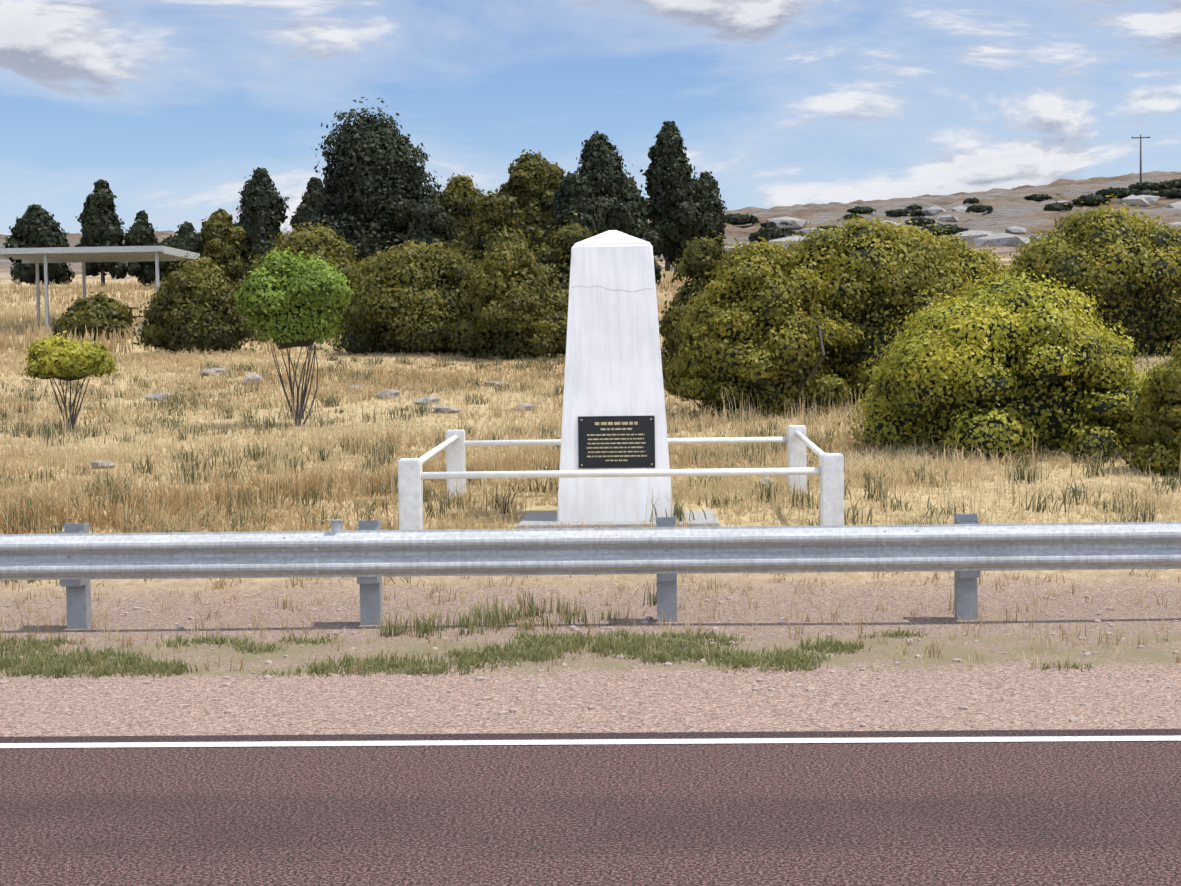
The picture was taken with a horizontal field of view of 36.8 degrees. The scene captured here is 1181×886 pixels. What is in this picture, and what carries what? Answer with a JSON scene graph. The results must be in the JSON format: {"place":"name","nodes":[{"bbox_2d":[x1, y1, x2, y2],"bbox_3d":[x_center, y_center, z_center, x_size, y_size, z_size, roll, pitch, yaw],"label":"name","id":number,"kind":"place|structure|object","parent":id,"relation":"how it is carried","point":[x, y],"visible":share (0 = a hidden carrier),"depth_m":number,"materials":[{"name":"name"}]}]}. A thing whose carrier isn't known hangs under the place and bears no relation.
{"place":"outdoors","nodes":[
{"label":"outdoors","id":0,"kind":"place"},
{"bbox_2d":[0,343,1173,453],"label":"grass","id":1,"kind":"structure","parent":0,"point":[192,357],"depth_m":33.93,"materials":[{"name":"beige plant"}]},
{"bbox_2d":[0,171,1180,736],"bbox_3d":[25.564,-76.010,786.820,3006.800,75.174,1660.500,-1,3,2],"label":"ground","id":2,"kind":"structure","parent":0,"point":[692,697],"depth_m":11.53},
{"bbox_2d":[2,204,75,284],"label":"tree","id":3,"kind":"object","parent":2,"relation":"on","point":[30,227],"depth_m":104.70,"materials":[{"name":"green plant"}]},
{"bbox_2d":[16,331,123,431],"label":"bush","id":4,"kind":"object","parent":2,"relation":"on","point":[47,352],"depth_m":28.27,"materials":[{"name":"plant"}]},
{"bbox_2d":[49,291,137,340],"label":"bush","id":5,"kind":"object","parent":2,"relation":"on","point":[78,310],"depth_m":57.52,"materials":[{"name":"green plant"}]},
{"bbox_2d":[0,246,199,333],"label":"shelter","id":6,"kind":"object","parent":2,"relation":"on","point":[83,255],"visible":0.75,"depth_m":63.53,"materials":[{"name":"metal"}]},
{"bbox_2d":[75,179,127,285],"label":"tree","id":7,"kind":"object","parent":2,"relation":"on","point":[100,223],"depth_m":99.67,"materials":[{"name":"green plant"}]},
{"bbox_2d":[128,307,141,318],"bbox_3d":[-17.423,-4.485,64.512,1.800,0.850,1.900,-1,3,2],"label":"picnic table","id":8,"kind":"object","parent":2,"relation":"on","point":[130,309],"visible":0.1,"depth_m":64.73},
{"bbox_2d":[123,210,163,285],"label":"tree","id":9,"kind":"object","parent":2,"relation":"on","point":[141,232],"depth_m":99.81,"materials":[{"name":"green plant"}]},
{"bbox_2d":[151,237,172,284],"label":"pine","id":10,"kind":"object","parent":2,"relation":"on","point":[165,265],"depth_m":99.67,"materials":[{"name":"green plant"}]},
{"bbox_2d":[166,221,205,271],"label":"pine","id":11,"kind":"object","parent":2,"relation":"on","point":[186,238],"visible":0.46,"depth_m":95.70,"materials":[{"name":"green plant"}]},
{"bbox_2d":[131,248,259,353],"bbox_3d":[-11.119,-3.825,50.161,3.669,3.287,3.039,-1,3,2],"label":"bush","id":12,"kind":"object","parent":2,"relation":"on","point":[196,336],"depth_m":49.33,"materials":[{"name":"green plant"}]},
{"bbox_2d":[198,208,248,293],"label":"tree","id":13,"kind":"object","parent":2,"relation":"on","point":[220,231],"depth_m":79.64,"materials":[{"name":"green plant"}]},
{"bbox_2d":[234,167,290,284],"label":"pine","id":14,"kind":"object","parent":2,"relation":"on","point":[263,205],"depth_m":87.33,"materials":[{"name":"green plant"}]},
{"bbox_2d":[230,241,354,426],"bbox_3d":[-4.805,-1.726,28.984,2.087,3.133,1.749,-1,3,2],"label":"tree","id":15,"kind":"object","parent":2,"relation":"on","point":[246,297],"depth_m":28.54,"materials":[{"name":"green plant"}]},
{"bbox_2d":[235,220,366,338],"bbox_3d":[-9.009,-4.866,56.063,4.973,4.283,3.940,-1,3,2],"label":"bush","id":16,"kind":"object","parent":2,"relation":"on","point":[334,248],"depth_m":55.28,"materials":[{"name":"green plant"}]},
{"bbox_2d":[289,177,324,234],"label":"tree","id":17,"kind":"object","parent":2,"relation":"on","point":[312,183],"depth_m":109.15,"materials":[{"name":"green plant"}]},
{"bbox_2d":[1,577,681,639],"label":"weed tufts","id":18,"kind":"object","parent":2,"relation":"on","point":[426,628],"visible":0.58,"depth_m":11.89,"materials":[{"name":"green plant"}]},
{"bbox_2d":[354,250,382,282],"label":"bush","id":19,"kind":"object","parent":2,"relation":"on","point":[364,262],"depth_m":59.35,"materials":[{"name":"green plant"}]},
{"bbox_2d":[299,97,443,264],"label":"pine","id":20,"kind":"object","parent":2,"relation":"on","point":[368,138],"depth_m":92.79,"materials":[{"name":"green plant"}]},
{"bbox_2d":[328,232,479,355],"bbox_3d":[-4.528,-3.920,47.732,5.289,3.509,4.227,-1,3,2],"label":"bush","id":21,"kind":"object","parent":2,"relation":"on","point":[393,259],"depth_m":46.84,"materials":[{"name":"green plant"}]},
{"bbox_2d":[403,196,458,249],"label":"tree","id":22,"kind":"object","parent":2,"relation":"on","point":[427,224],"depth_m":84.27,"materials":[{"name":"green plant"}]},
{"bbox_2d":[433,173,482,254],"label":"tree","id":23,"kind":"object","parent":2,"relation":"on","point":[460,190],"depth_m":90.74,"materials":[{"name":"green plant"}]},
{"bbox_2d":[461,188,534,267],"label":"tree","id":24,"kind":"object","parent":2,"relation":"on","point":[507,219],"depth_m":79.02,"materials":[{"name":"green plant"}]},
{"bbox_2d":[442,227,568,359],"bbox_3d":[-1.893,-3.667,45.740,3.851,3.773,2.833,-1,3,2],"label":"bush","id":25,"kind":"object","parent":2,"relation":"on","point":[505,313],"depth_m":45.06,"materials":[{"name":"green plant"}]},
{"bbox_2d":[59,512,979,628],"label":"guardrail posts","id":26,"kind":"object","parent":2,"relation":"on","point":[78,597],"visible":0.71,"depth_m":12.00,"materials":[{"name":"grey metal"}]},
{"bbox_2d":[0,522,1180,579],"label":"guardrail beam","id":27,"kind":"structure","parent":26,"relation":"attached to","point":[775,549],"depth_m":11.83,"materials":[{"name":"silver metal"}]},
{"bbox_2d":[282,519,918,573],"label":"guardrail bolts","id":28,"kind":"object","parent":27,"relation":"attached to","point":[336,525],"visible":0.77,"depth_m":11.92,"materials":[{"name":"grey metal"}]},
{"bbox_2d":[496,149,565,257],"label":"tree","id":29,"kind":"object","parent":2,"relation":"on","point":[535,170],"depth_m":98.37,"materials":[{"name":"green plant"}]},
{"bbox_2d":[0,624,1091,679],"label":"weed strip","id":30,"kind":"object","parent":2,"relation":"on","point":[635,644],"visible":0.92,"depth_m":10.65,"materials":[{"name":"green plant"}]},
{"bbox_2d":[531,213,596,296],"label":"bush","id":31,"kind":"object","parent":2,"relation":"on","point":[554,246],"depth_m":51.24,"materials":[{"name":"green plant"}]},
{"bbox_2d":[542,170,605,245],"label":"tree","id":32,"kind":"object","parent":2,"relation":"on","point":[573,193],"depth_m":86.82,"materials":[{"name":"green plant"}]},
{"bbox_2d":[90,327,1084,492],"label":"rocks","id":33,"kind":"object","parent":2,"relation":"on","point":[388,394],"visible":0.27,"depth_m":34.22,"materials":[{"name":"grey stone"}]},
{"bbox_2d":[0,364,1180,573],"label":"grass stalks","id":34,"kind":"object","parent":2,"relation":"on","point":[426,448],"depth_m":20.44,"materials":[{"name":"beige plant"}]},
{"bbox_2d":[0,571,1180,675],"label":"dry tufts","id":35,"kind":"object","parent":2,"relation":"on","point":[618,613],"visible":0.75,"depth_m":11.65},
{"bbox_2d":[0,264,1180,354],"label":"grass","id":36,"kind":"structure","parent":2,"relation":"on","point":[8,320],"depth_m":76.05,"materials":[{"name":"beige plant"}]},
{"bbox_2d":[0,351,1180,533],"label":"grey-green grass tufts","id":37,"kind":"object","parent":2,"relation":"on","point":[678,513],"visible":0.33,"depth_m":21.17,"materials":[{"name":"plant"}]},
{"bbox_2d":[0,595,1180,726],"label":"shoulder pebbles","id":38,"kind":"object","parent":2,"relation":"on","point":[514,709],"visible":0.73,"depth_m":10.34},
{"bbox_2d":[575,131,645,231],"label":"pine","id":39,"kind":"object","parent":2,"relation":"on","point":[600,160],"depth_m":103.33,"materials":[{"name":"green plant"}]},
{"bbox_2d":[557,230,673,521],"bbox_3d":[0.219,-0.636,16.228,1.040,2.607,1.040,-1,3,2],"label":"obelisk monument","id":40,"kind":"object","parent":2,"relation":"on","point":[613,364],"visible":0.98,"depth_m":15.80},
{"bbox_2d":[571,286,653,291],"bbox_3d":[0.196,-1.371,15.803,0.732,0.067,0.001,-1,3,2],"label":"monument crack","id":41,"kind":"object","parent":40,"relation":"attached to","point":[612,290],"visible":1,"depth_m":15.80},
{"bbox_2d":[578,416,654,467],"bbox_3d":[0.232,-0.009,15.780,0.680,0.460,0.044,-1,3,2],"label":"monument plaque","id":42,"kind":"object","parent":40,"relation":"attached to","point":[645,425],"visible":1,"depth_m":15.77,"materials":[{"name":"black metal"}]},
{"bbox_2d":[581,418,652,465],"bbox_3d":[0.231,-0.009,15.770,0.638,0.418,0.032,-1,3,2],"label":"monument plaque text","id":43,"kind":"object","parent":42,"relation":"attached to","point":[616,423],"visible":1,"depth_m":15.77},
{"bbox_2d":[516,510,720,528],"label":"monument slab","id":44,"kind":"structure","parent":2,"relation":"on","point":[538,518],"depth_m":15.67,"materials":[{"name":"white concrete"}]},
{"bbox_2d":[398,425,843,529],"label":"fence posts","id":45,"kind":"object","parent":2,"relation":"on","point":[410,488],"visible":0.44,"depth_m":14.53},
{"bbox_2d":[419,431,824,478],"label":"fence rails","id":46,"kind":"object","parent":45,"relation":"attached to","point":[812,446],"visible":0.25,"depth_m":14.56,"materials":[{"name":"white metal"}]},
{"bbox_2d":[601,182,664,285],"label":"tree","id":47,"kind":"object","parent":2,"relation":"on","point":[625,214],"depth_m":82.78,"materials":[{"name":"green plant"}]},
{"bbox_2d":[639,120,715,270],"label":"pine","id":48,"kind":"object","parent":2,"relation":"on","point":[668,170],"depth_m":110.13,"materials":[{"name":"green plant"}]},
{"bbox_2d":[658,227,739,376],"bbox_3d":[2.593,-2.736,37.638,2.724,3.618,2.101,-1,3,2],"label":"bush","id":49,"kind":"object","parent":2,"relation":"on","point":[709,254],"depth_m":37.27,"materials":[{"name":"green plant"}]},
{"bbox_2d":[678,171,727,266],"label":"tree","id":50,"kind":"object","parent":2,"relation":"on","point":[711,192],"depth_m":118.30,"materials":[{"name":"green plant"}]},
{"bbox_2d":[662,237,855,417],"bbox_3d":[2.736,-1.722,29.784,3.336,3.403,3.172,-1,3,2],"label":"bush","id":51,"kind":"object","parent":2,"relation":"on","point":[789,276],"depth_m":28.94,"materials":[{"name":"green plant"}]},
{"bbox_2d":[781,204,984,407],"bbox_3d":[4.941,-2.209,31.590,5.027,3.988,4.514,-1,3,2],"label":"bush","id":52,"kind":"object","parent":2,"relation":"on","point":[910,236],"depth_m":30.49,"materials":[{"name":"green plant"}]},
{"bbox_2d":[721,179,1180,241],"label":"hill scrub","id":53,"kind":"object","parent":2,"relation":"on","point":[1133,189],"depth_m":204.87,"materials":[{"name":"green plant"}]},
{"bbox_2d":[722,189,1180,252],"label":"hill rocks","id":54,"kind":"object","parent":2,"relation":"on","point":[984,238],"visible":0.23,"depth_m":160.27,"materials":[{"name":"grey stone"}]},
{"bbox_2d":[930,222,1018,294],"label":"bush","id":55,"kind":"object","parent":2,"relation":"on","point":[969,253],"depth_m":33.03,"materials":[{"name":"green plant"}]},
{"bbox_2d":[828,260,1152,462],"bbox_3d":[5.160,-0.872,22.169,4.169,2.838,3.464,-1,3,2],"label":"bush","id":56,"kind":"object","parent":2,"relation":"on","point":[948,351],"depth_m":21.13,"materials":[{"name":"green plant"}]},
{"bbox_2d":[1002,194,1180,357],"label":"bush","id":57,"kind":"object","parent":2,"relation":"on","point":[1053,239],"depth_m":42.08,"materials":[{"name":"green plant"}]},
{"bbox_2d":[1131,134,1149,182],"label":"power pole","id":58,"kind":"object","parent":2,"relation":"on","point":[1140,137],"visible":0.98,"depth_m":245.65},
{"bbox_2d":[1124,331,1180,474],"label":"bush","id":59,"kind":"object","parent":2,"relation":"on","point":[1159,430],"depth_m":19.42,"materials":[{"name":"green plant"}]},
{"bbox_2d":[1171,306,1180,349],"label":"bush","id":60,"kind":"object","parent":2,"relation":"on","point":[1172,332],"visible":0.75,"depth_m":37.85,"materials":[{"name":"green plant"}]},
{"bbox_2d":[0,729,1180,885],"bbox_3d":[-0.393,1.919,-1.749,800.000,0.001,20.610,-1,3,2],"label":"road","id":61,"kind":"structure","parent":0,"point":[1066,813],"depth_m":7.06,"materials":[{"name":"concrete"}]},
{"bbox_2d":[0,736,1180,747],"bbox_3d":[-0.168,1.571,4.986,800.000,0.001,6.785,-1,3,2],"label":"road markings","id":62,"kind":"object","parent":61,"relation":"on","point":[600,741],"visible":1,"depth_m":8.32,"materials":[{"name":"paint"}]},
{"bbox_2d":[0,429,1180,598],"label":"grass","id":63,"kind":"structure","parent":0,"point":[859,459],"depth_m":18.23,"materials":[{"name":"beige plant"}]},
{"bbox_2d":[0,0,1180,234],"label":"sky","id":64,"kind":"structure","parent":0,"point":[172,104],"materials":[{"name":"blue"}]}
]}

